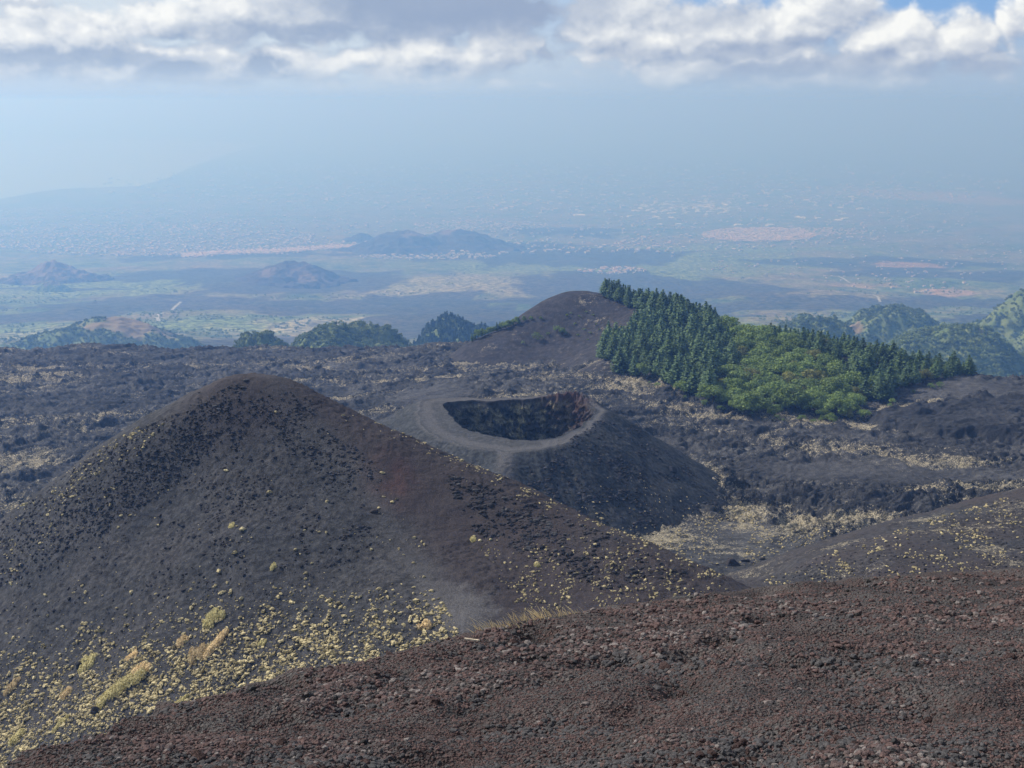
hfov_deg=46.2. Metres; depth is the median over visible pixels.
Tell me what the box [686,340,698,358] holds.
pine tree
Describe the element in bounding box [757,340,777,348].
broadleaf tree
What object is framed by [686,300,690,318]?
pine tree
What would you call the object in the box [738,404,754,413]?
broadleaf tree
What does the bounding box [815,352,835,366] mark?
broadleaf tree
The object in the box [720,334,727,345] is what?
pine tree
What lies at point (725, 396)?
broadleaf tree
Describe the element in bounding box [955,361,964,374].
pine tree
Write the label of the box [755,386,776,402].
broadleaf tree
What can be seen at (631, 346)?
pine tree
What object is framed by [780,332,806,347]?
broadleaf tree
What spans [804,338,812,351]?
pine tree
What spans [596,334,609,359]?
pine tree
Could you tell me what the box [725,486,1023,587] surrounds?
grassy hill
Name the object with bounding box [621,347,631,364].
pine tree
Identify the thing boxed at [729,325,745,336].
broadleaf tree
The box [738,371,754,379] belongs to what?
broadleaf tree
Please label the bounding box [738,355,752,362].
broadleaf tree
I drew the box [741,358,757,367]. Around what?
broadleaf tree
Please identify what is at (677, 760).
scoria stone
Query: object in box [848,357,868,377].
pine tree
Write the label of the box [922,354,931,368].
pine tree
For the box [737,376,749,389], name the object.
broadleaf tree
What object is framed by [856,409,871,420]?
broadleaf tree
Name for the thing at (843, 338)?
pine tree
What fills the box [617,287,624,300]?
pine tree
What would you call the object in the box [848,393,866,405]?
broadleaf tree
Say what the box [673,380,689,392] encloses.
broadleaf tree
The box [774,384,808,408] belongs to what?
broadleaf tree
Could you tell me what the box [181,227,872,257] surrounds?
town houses
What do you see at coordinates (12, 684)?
dry shrub
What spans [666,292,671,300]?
pine tree
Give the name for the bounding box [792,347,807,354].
broadleaf tree
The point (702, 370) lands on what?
pine tree
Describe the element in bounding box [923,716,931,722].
scoria stone
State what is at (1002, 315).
woods
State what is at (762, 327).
broadleaf tree
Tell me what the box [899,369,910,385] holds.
pine tree
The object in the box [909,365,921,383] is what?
pine tree
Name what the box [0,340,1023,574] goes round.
lava field
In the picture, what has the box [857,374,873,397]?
pine tree
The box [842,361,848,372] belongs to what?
pine tree
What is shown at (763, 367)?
broadleaf tree
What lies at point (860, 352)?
pine tree
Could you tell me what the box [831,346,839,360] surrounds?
pine tree
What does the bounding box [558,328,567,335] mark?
broadleaf tree
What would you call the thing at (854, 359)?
pine tree
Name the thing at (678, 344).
pine tree
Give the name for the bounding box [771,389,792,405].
broadleaf tree
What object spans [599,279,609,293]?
pine tree
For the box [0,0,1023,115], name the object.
sky
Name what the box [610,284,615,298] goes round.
pine tree
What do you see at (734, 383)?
broadleaf tree
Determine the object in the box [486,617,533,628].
dry grass clump
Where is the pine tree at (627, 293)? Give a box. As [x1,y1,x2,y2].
[623,288,630,304]
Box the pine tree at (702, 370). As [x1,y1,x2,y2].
[696,364,706,381]
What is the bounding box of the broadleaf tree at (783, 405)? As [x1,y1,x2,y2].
[778,400,790,411]
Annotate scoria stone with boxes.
[191,749,206,761]
[223,761,238,765]
[240,742,247,747]
[276,737,286,744]
[302,692,315,699]
[359,739,368,744]
[366,708,375,712]
[430,697,439,704]
[510,639,518,643]
[658,661,670,669]
[675,758,683,763]
[694,752,702,757]
[708,750,717,757]
[732,761,739,765]
[740,738,747,745]
[824,731,832,736]
[832,734,842,740]
[835,745,847,749]
[854,755,861,760]
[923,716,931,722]
[1002,653,1015,658]
[1012,722,1023,727]
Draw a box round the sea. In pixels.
[0,140,262,198]
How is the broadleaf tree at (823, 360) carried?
on the forest hill at (570, 348)
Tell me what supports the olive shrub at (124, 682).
on the cinder hill at (464, 578)
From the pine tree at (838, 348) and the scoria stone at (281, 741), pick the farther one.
the pine tree at (838, 348)
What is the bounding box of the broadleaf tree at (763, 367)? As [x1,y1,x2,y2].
[749,364,773,376]
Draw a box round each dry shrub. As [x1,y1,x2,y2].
[3,676,20,695]
[59,686,71,699]
[124,647,137,660]
[130,661,150,679]
[176,634,189,647]
[187,643,206,664]
[202,627,228,659]
[416,618,432,629]
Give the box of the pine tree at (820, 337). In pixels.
[811,331,828,349]
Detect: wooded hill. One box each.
[14,316,200,349]
[237,332,283,347]
[298,322,408,347]
[416,314,485,345]
[780,313,855,339]
[848,305,934,345]
[890,325,1023,376]
[968,290,1023,352]
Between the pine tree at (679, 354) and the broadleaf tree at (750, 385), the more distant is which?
the pine tree at (679, 354)
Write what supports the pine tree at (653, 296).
on the forest hill at (570, 348)
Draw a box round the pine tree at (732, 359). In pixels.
[727,353,738,365]
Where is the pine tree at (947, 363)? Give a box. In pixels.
[942,357,953,370]
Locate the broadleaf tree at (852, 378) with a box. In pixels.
[836,370,870,386]
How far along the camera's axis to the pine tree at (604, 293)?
1144.93 m
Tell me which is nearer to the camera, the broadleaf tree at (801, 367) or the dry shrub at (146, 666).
the dry shrub at (146, 666)
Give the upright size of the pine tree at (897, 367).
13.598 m
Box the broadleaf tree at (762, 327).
[751,324,772,334]
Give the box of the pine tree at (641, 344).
[631,331,652,357]
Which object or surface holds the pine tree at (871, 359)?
on the forest hill at (570, 348)
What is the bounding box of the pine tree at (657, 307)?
[655,293,663,308]
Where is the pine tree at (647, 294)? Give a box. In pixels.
[644,288,649,298]
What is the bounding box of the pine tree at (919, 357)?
[914,350,922,368]
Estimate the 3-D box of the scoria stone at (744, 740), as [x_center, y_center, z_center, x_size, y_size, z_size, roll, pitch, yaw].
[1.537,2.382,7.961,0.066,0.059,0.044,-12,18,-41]
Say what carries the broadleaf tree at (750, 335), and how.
on the forest hill at (570, 348)
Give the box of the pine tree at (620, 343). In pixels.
[613,342,623,356]
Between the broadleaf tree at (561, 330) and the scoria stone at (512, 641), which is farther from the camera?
the broadleaf tree at (561, 330)
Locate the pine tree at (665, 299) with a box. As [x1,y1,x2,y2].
[656,289,668,308]
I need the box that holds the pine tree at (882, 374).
[870,371,893,396]
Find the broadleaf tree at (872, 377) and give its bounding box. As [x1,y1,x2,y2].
[869,375,878,385]
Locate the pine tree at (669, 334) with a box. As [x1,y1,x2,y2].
[663,328,677,343]
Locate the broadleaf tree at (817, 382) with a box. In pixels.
[803,377,820,385]
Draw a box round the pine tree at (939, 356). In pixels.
[937,353,945,366]
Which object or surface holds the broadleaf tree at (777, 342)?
on the forest hill at (570, 348)
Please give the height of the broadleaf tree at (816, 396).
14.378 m
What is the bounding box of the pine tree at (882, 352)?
[876,342,887,361]
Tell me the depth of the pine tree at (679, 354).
887.69 m
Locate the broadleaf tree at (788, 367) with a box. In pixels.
[775,363,802,376]
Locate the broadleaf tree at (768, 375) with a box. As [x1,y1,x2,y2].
[760,370,777,380]
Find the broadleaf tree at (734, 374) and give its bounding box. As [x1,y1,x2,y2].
[726,369,752,380]
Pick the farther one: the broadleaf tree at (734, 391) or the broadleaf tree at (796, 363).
the broadleaf tree at (796, 363)
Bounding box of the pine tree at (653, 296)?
[647,291,657,307]
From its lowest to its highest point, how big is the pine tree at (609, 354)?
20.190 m
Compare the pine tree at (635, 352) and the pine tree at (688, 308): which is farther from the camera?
the pine tree at (688, 308)
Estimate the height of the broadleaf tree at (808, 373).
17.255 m
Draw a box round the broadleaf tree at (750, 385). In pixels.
[740,380,761,391]
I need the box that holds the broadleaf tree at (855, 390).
[850,386,865,395]
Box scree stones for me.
[6,575,1023,767]
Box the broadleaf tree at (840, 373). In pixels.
[832,370,847,376]
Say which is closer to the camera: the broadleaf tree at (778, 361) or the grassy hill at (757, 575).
the grassy hill at (757, 575)
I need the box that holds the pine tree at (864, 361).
[858,352,873,373]
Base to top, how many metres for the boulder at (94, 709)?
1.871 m
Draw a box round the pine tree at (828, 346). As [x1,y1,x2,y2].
[825,342,832,353]
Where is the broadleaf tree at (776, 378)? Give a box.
[766,375,788,383]
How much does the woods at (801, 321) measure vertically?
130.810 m
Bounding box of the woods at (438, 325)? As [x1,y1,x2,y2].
[412,311,490,345]
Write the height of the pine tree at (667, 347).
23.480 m
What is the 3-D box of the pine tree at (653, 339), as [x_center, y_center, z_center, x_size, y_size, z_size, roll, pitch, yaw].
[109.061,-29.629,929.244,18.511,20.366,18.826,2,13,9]
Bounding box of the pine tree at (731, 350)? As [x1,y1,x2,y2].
[726,341,739,363]
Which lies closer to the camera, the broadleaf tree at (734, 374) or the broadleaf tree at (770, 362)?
the broadleaf tree at (734, 374)
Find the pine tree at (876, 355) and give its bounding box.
[873,346,879,363]
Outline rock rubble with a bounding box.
[0,379,1023,742]
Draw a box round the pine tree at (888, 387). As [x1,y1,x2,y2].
[884,375,895,398]
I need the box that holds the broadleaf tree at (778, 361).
[773,356,790,364]
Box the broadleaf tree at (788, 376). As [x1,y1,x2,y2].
[779,370,799,382]
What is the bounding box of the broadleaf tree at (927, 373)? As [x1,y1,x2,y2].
[919,368,935,381]
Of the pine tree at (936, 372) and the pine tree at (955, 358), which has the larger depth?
the pine tree at (955, 358)
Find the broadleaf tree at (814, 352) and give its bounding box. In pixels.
[804,349,822,362]
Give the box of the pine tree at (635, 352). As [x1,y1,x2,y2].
[630,350,638,361]
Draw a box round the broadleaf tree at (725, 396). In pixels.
[714,393,730,403]
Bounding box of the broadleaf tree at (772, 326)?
[765,325,778,331]
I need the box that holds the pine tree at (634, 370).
[627,355,639,374]
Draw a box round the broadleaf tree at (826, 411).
[818,408,830,418]
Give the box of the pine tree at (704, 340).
[700,336,710,346]
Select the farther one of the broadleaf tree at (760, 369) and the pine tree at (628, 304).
the pine tree at (628, 304)
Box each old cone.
[0,260,114,285]
[30,280,74,291]
[234,260,358,288]
[336,230,458,255]
[343,233,372,242]
[431,229,526,252]
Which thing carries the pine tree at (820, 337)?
on the forest hill at (570, 348)
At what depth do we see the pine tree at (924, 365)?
879.51 m
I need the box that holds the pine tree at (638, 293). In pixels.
[631,288,640,308]
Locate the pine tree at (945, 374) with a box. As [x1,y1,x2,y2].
[942,366,949,378]
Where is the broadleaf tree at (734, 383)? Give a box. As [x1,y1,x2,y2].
[722,376,744,390]
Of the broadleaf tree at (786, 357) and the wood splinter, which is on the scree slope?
the wood splinter
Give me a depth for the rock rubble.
306.44 m
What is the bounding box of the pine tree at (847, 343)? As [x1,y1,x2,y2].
[840,334,852,356]
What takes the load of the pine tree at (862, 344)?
on the forest hill at (570, 348)
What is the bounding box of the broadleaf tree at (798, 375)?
[793,370,804,377]
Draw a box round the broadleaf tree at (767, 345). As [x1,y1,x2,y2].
[753,342,774,350]
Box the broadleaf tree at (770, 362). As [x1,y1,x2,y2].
[756,360,777,374]
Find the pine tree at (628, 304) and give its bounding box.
[626,296,631,306]
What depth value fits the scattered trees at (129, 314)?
5466.14 m
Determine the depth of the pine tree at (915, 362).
876.85 m
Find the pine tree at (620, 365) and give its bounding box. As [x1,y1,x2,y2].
[610,347,629,372]
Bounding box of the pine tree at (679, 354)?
[672,349,684,363]
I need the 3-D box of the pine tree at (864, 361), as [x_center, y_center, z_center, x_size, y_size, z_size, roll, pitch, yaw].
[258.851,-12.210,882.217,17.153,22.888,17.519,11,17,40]
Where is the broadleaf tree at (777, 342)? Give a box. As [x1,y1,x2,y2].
[769,336,781,345]
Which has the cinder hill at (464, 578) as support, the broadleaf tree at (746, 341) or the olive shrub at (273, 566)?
the olive shrub at (273, 566)
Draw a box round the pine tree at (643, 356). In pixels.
[638,349,649,366]
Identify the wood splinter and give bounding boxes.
[464,638,479,640]
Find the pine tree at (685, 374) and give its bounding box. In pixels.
[676,364,690,390]
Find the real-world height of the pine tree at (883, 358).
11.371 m
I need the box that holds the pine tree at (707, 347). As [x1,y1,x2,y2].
[700,343,710,355]
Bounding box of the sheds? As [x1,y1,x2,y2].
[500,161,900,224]
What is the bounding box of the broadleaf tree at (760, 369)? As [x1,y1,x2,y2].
[753,368,766,374]
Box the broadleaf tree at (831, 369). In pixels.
[826,362,849,375]
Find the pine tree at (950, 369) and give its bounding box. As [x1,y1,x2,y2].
[945,358,958,376]
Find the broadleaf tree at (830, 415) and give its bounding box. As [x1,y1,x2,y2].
[825,413,838,421]
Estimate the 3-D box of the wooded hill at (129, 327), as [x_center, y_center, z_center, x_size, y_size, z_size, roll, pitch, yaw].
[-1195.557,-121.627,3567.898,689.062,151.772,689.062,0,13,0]
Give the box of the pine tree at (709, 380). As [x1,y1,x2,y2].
[700,369,717,395]
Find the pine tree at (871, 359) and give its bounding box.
[860,351,878,374]
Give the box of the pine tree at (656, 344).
[649,337,659,352]
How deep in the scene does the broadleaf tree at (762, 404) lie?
793.26 m
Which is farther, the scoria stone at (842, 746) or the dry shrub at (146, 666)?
the dry shrub at (146, 666)
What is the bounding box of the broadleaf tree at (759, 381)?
[749,373,766,387]
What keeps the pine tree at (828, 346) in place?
on the forest hill at (570, 348)
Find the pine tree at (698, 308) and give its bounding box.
[694,303,702,317]
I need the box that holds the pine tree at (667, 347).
[657,336,676,361]
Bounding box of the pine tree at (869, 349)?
[865,342,877,362]
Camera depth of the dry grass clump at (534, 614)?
17.01 m
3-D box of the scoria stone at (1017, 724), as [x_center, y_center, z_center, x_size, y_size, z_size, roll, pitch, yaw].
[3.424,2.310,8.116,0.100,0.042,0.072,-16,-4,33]
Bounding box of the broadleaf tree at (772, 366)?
[765,363,783,374]
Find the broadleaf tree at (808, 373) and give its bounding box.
[801,368,827,380]
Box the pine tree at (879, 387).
[869,376,887,400]
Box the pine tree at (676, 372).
[663,356,684,384]
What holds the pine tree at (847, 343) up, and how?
on the forest hill at (570, 348)
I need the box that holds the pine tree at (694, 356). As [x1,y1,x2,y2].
[689,344,701,371]
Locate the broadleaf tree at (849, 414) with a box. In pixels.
[840,409,853,419]
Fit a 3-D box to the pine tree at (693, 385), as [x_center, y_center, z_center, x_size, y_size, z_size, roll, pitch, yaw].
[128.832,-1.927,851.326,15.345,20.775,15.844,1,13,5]
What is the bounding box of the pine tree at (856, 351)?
[847,347,859,367]
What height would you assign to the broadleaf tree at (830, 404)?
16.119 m
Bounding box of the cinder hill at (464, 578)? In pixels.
[0,372,750,766]
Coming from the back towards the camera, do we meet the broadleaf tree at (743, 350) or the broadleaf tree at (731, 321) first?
the broadleaf tree at (731, 321)
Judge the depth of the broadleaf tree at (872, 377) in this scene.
860.55 m
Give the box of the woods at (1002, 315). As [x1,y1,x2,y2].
[967,288,1023,349]
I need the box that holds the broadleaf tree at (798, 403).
[790,396,807,412]
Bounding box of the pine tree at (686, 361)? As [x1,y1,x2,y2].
[680,353,692,374]
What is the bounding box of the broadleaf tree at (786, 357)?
[779,353,793,361]
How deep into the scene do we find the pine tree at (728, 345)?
921.53 m
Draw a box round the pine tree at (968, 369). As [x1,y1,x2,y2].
[962,355,974,374]
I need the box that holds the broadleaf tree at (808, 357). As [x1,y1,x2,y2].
[799,353,814,362]
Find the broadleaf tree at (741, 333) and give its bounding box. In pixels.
[733,330,754,340]
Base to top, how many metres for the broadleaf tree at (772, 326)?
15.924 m
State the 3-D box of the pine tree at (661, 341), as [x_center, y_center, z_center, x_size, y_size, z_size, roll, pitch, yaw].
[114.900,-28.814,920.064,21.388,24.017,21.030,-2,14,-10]
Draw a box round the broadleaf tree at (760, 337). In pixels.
[750,333,770,345]
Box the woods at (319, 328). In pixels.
[283,319,413,347]
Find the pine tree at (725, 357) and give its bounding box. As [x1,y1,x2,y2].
[722,352,728,364]
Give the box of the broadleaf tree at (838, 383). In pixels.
[819,377,847,393]
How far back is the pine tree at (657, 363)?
888.64 m
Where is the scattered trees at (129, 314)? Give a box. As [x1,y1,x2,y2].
[0,267,1023,349]
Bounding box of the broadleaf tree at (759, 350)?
[749,345,769,357]
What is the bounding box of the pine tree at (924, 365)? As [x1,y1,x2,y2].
[920,358,928,376]
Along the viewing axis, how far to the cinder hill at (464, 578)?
282.21 m
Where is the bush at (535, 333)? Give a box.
[532,332,543,339]
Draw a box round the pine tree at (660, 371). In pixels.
[656,355,672,376]
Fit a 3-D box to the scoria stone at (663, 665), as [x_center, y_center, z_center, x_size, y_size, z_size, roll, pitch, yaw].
[1.540,2.876,12.095,0.142,0.140,0.147,-7,16,31]
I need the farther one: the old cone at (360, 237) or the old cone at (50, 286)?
the old cone at (360, 237)
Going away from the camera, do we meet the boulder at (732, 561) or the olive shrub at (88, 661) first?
the olive shrub at (88, 661)
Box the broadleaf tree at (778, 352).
[769,349,785,358]
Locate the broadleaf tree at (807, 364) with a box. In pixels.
[795,359,821,370]
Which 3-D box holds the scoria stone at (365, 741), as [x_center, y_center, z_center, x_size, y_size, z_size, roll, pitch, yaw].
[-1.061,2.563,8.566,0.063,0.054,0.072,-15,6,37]
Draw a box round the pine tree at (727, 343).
[721,340,729,358]
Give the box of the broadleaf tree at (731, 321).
[722,316,740,328]
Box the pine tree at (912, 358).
[903,351,919,368]
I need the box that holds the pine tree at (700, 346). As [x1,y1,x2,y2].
[694,337,704,353]
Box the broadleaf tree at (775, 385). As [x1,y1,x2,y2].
[762,380,791,403]
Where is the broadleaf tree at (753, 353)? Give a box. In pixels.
[746,351,759,356]
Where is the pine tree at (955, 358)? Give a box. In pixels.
[945,350,958,364]
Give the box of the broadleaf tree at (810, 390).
[805,384,821,396]
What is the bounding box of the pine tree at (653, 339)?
[647,333,657,352]
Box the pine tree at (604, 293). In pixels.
[601,285,607,295]
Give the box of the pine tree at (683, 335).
[681,333,689,346]
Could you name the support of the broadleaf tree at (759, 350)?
on the forest hill at (570, 348)
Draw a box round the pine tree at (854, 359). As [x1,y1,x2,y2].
[849,355,855,371]
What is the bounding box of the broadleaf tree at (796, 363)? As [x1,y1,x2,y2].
[788,360,803,367]
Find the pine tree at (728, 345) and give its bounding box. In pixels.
[721,339,743,361]
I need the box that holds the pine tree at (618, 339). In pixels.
[603,333,622,352]
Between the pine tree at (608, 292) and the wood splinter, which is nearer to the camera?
the wood splinter
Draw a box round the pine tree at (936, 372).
[929,358,943,378]
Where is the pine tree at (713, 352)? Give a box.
[706,344,722,366]
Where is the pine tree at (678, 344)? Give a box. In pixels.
[670,335,688,354]
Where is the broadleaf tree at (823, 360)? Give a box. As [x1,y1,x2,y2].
[815,357,831,365]
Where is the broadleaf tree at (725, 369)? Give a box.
[718,365,735,377]
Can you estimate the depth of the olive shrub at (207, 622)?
262.43 m
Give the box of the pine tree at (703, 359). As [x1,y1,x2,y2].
[695,350,709,372]
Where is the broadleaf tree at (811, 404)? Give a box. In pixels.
[806,400,827,415]
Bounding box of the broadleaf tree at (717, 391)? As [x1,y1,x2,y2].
[703,386,723,402]
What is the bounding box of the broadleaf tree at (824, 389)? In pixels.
[819,381,838,393]
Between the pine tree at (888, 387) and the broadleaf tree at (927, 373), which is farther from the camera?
the broadleaf tree at (927, 373)
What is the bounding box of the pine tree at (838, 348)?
[830,337,843,359]
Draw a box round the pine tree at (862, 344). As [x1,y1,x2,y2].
[859,337,867,351]
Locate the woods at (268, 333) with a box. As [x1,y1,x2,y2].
[232,329,288,347]
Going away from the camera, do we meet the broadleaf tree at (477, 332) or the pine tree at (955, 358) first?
the pine tree at (955, 358)
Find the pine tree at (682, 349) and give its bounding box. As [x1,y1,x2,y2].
[673,343,686,363]
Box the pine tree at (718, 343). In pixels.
[713,333,723,352]
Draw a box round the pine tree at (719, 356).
[716,348,725,367]
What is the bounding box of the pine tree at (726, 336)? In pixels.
[724,332,729,341]
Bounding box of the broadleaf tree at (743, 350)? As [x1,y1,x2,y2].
[734,346,749,355]
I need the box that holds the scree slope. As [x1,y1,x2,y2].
[5,567,1023,767]
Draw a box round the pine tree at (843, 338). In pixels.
[839,332,846,345]
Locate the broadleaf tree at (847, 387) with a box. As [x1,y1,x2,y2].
[841,383,853,392]
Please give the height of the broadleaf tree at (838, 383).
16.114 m
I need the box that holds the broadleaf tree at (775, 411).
[767,404,782,416]
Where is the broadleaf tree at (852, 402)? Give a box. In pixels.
[843,398,857,407]
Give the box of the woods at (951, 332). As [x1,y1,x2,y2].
[887,322,1023,376]
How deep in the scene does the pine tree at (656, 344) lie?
915.31 m
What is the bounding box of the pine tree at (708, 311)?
[702,305,713,317]
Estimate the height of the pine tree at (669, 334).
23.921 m
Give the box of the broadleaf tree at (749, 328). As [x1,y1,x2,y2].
[742,324,757,333]
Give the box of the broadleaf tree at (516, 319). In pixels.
[512,316,520,322]
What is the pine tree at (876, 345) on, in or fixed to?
on the forest hill at (570, 348)
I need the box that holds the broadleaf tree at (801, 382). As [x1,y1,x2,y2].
[789,377,813,387]
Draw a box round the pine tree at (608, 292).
[604,284,613,298]
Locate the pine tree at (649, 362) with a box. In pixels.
[644,348,658,370]
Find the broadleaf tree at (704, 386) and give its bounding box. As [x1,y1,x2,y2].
[695,383,710,398]
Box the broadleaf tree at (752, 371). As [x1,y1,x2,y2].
[742,367,760,378]
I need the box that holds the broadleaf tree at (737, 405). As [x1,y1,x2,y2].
[732,393,759,414]
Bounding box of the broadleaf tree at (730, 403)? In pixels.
[728,395,742,408]
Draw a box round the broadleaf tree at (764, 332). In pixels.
[754,329,771,337]
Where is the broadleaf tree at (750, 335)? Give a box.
[739,331,757,341]
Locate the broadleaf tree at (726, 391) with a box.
[723,389,733,403]
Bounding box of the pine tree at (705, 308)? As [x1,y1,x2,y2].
[698,301,707,318]
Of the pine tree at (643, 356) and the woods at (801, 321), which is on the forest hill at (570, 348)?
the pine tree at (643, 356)
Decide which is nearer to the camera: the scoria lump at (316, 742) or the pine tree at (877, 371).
the scoria lump at (316, 742)
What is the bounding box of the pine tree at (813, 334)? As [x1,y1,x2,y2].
[806,329,815,348]
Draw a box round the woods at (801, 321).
[778,313,860,342]
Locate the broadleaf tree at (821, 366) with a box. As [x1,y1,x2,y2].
[807,363,831,376]
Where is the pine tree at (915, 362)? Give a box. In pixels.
[911,359,918,371]
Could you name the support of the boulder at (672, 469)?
on the crater hill at (516, 439)
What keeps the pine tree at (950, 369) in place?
on the forest hill at (570, 348)
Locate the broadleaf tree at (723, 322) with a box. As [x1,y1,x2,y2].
[719,314,732,329]
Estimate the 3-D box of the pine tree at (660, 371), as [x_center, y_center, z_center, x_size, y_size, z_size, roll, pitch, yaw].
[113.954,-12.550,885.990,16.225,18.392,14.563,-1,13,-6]
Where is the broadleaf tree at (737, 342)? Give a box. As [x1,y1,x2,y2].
[725,339,750,353]
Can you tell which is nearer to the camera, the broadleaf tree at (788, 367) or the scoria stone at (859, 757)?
the scoria stone at (859, 757)
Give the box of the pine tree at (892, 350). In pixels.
[885,340,899,362]
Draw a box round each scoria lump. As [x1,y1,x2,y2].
[248,685,256,690]
[298,737,308,742]
[312,740,319,744]
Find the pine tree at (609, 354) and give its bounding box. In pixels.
[602,337,619,359]
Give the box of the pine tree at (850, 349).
[844,336,860,356]
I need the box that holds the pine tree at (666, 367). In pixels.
[658,358,672,381]
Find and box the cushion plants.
[0,411,1023,767]
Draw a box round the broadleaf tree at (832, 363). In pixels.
[825,358,841,374]
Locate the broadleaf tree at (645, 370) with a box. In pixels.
[635,362,649,376]
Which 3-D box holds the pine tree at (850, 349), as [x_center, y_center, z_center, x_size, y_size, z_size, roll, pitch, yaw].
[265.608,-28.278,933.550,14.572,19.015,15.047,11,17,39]
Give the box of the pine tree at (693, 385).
[685,367,700,393]
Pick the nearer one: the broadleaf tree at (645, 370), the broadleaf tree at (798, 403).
the broadleaf tree at (798, 403)
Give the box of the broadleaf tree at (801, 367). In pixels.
[794,364,809,373]
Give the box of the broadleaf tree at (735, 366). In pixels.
[721,364,745,370]
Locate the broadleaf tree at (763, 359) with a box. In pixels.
[753,353,776,364]
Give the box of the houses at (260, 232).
[0,159,1021,288]
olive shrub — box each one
[8,728,25,745]
[51,714,69,733]
[77,652,97,673]
[96,685,121,708]
[107,667,147,699]
[175,693,188,702]
[202,607,225,628]
[228,522,234,527]
[257,639,266,645]
[270,562,276,570]
[470,536,475,542]
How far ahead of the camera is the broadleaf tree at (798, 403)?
803.58 m
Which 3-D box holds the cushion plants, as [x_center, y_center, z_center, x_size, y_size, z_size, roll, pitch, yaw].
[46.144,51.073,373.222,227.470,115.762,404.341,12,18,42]
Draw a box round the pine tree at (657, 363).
[650,352,664,375]
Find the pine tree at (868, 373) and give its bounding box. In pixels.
[862,362,873,378]
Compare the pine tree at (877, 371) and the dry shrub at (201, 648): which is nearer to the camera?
the dry shrub at (201, 648)
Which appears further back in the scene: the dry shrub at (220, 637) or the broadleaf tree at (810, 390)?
the broadleaf tree at (810, 390)
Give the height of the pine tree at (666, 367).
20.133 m
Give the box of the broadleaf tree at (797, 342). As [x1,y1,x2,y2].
[786,337,807,351]
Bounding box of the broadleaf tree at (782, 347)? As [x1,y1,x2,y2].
[777,341,796,352]
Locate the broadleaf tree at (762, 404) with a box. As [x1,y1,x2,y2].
[743,391,772,412]
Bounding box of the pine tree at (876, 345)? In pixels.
[872,340,881,357]
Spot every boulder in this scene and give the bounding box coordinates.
[90,706,99,713]
[370,508,377,513]
[669,466,677,472]
[726,557,740,565]
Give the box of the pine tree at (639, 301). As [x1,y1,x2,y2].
[634,292,646,307]
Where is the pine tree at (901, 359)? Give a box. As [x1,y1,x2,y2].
[888,348,907,374]
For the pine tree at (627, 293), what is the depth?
1118.01 m
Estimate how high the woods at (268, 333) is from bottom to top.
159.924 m
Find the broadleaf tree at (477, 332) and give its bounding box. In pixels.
[473,329,481,336]
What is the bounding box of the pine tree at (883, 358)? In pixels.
[878,355,886,366]
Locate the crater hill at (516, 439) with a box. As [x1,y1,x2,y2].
[377,391,731,534]
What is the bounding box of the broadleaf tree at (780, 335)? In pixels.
[776,332,787,340]
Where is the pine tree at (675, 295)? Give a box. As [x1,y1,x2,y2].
[670,292,677,308]
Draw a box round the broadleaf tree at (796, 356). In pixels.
[784,352,805,361]
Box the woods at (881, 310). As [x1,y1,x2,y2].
[845,303,939,342]
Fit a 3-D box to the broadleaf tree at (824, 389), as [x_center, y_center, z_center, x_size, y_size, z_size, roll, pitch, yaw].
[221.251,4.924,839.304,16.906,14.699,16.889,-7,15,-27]
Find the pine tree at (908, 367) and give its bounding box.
[898,361,913,382]
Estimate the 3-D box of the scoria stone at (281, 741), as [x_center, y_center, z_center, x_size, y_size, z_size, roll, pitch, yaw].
[-1.614,2.510,8.396,0.079,0.059,0.082,-1,23,-21]
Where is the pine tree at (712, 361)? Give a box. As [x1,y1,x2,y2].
[700,355,721,379]
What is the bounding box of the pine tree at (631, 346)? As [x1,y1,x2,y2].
[628,339,634,352]
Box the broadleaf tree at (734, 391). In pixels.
[728,387,743,395]
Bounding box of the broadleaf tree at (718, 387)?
[702,384,722,396]
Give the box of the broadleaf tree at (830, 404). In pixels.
[823,395,851,415]
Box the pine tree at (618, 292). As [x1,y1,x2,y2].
[612,285,622,301]
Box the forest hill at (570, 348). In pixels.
[448,291,941,413]
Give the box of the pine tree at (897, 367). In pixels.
[892,362,902,375]
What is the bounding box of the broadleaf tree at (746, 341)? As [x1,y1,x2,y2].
[740,338,752,352]
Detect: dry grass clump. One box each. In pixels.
[470,617,497,630]
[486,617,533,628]
[511,606,548,618]
[537,608,560,617]
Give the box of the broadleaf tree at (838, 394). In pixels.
[830,391,848,398]
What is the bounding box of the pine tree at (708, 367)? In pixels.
[697,363,716,384]
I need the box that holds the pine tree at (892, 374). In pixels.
[884,360,902,388]
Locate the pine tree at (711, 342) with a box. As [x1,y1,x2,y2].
[703,339,717,351]
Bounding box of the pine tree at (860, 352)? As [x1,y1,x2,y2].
[850,349,863,368]
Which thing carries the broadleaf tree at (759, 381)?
on the forest hill at (570, 348)
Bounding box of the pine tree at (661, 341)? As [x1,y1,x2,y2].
[648,331,674,354]
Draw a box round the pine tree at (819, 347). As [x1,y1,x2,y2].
[809,338,829,358]
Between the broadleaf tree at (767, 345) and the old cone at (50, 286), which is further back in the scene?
the old cone at (50, 286)
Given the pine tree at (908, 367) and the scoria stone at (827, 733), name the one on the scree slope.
the scoria stone at (827, 733)
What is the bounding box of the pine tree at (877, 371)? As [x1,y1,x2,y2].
[873,363,885,379]
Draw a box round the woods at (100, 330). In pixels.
[12,316,206,348]
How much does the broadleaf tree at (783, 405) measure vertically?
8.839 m
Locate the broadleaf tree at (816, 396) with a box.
[806,390,828,406]

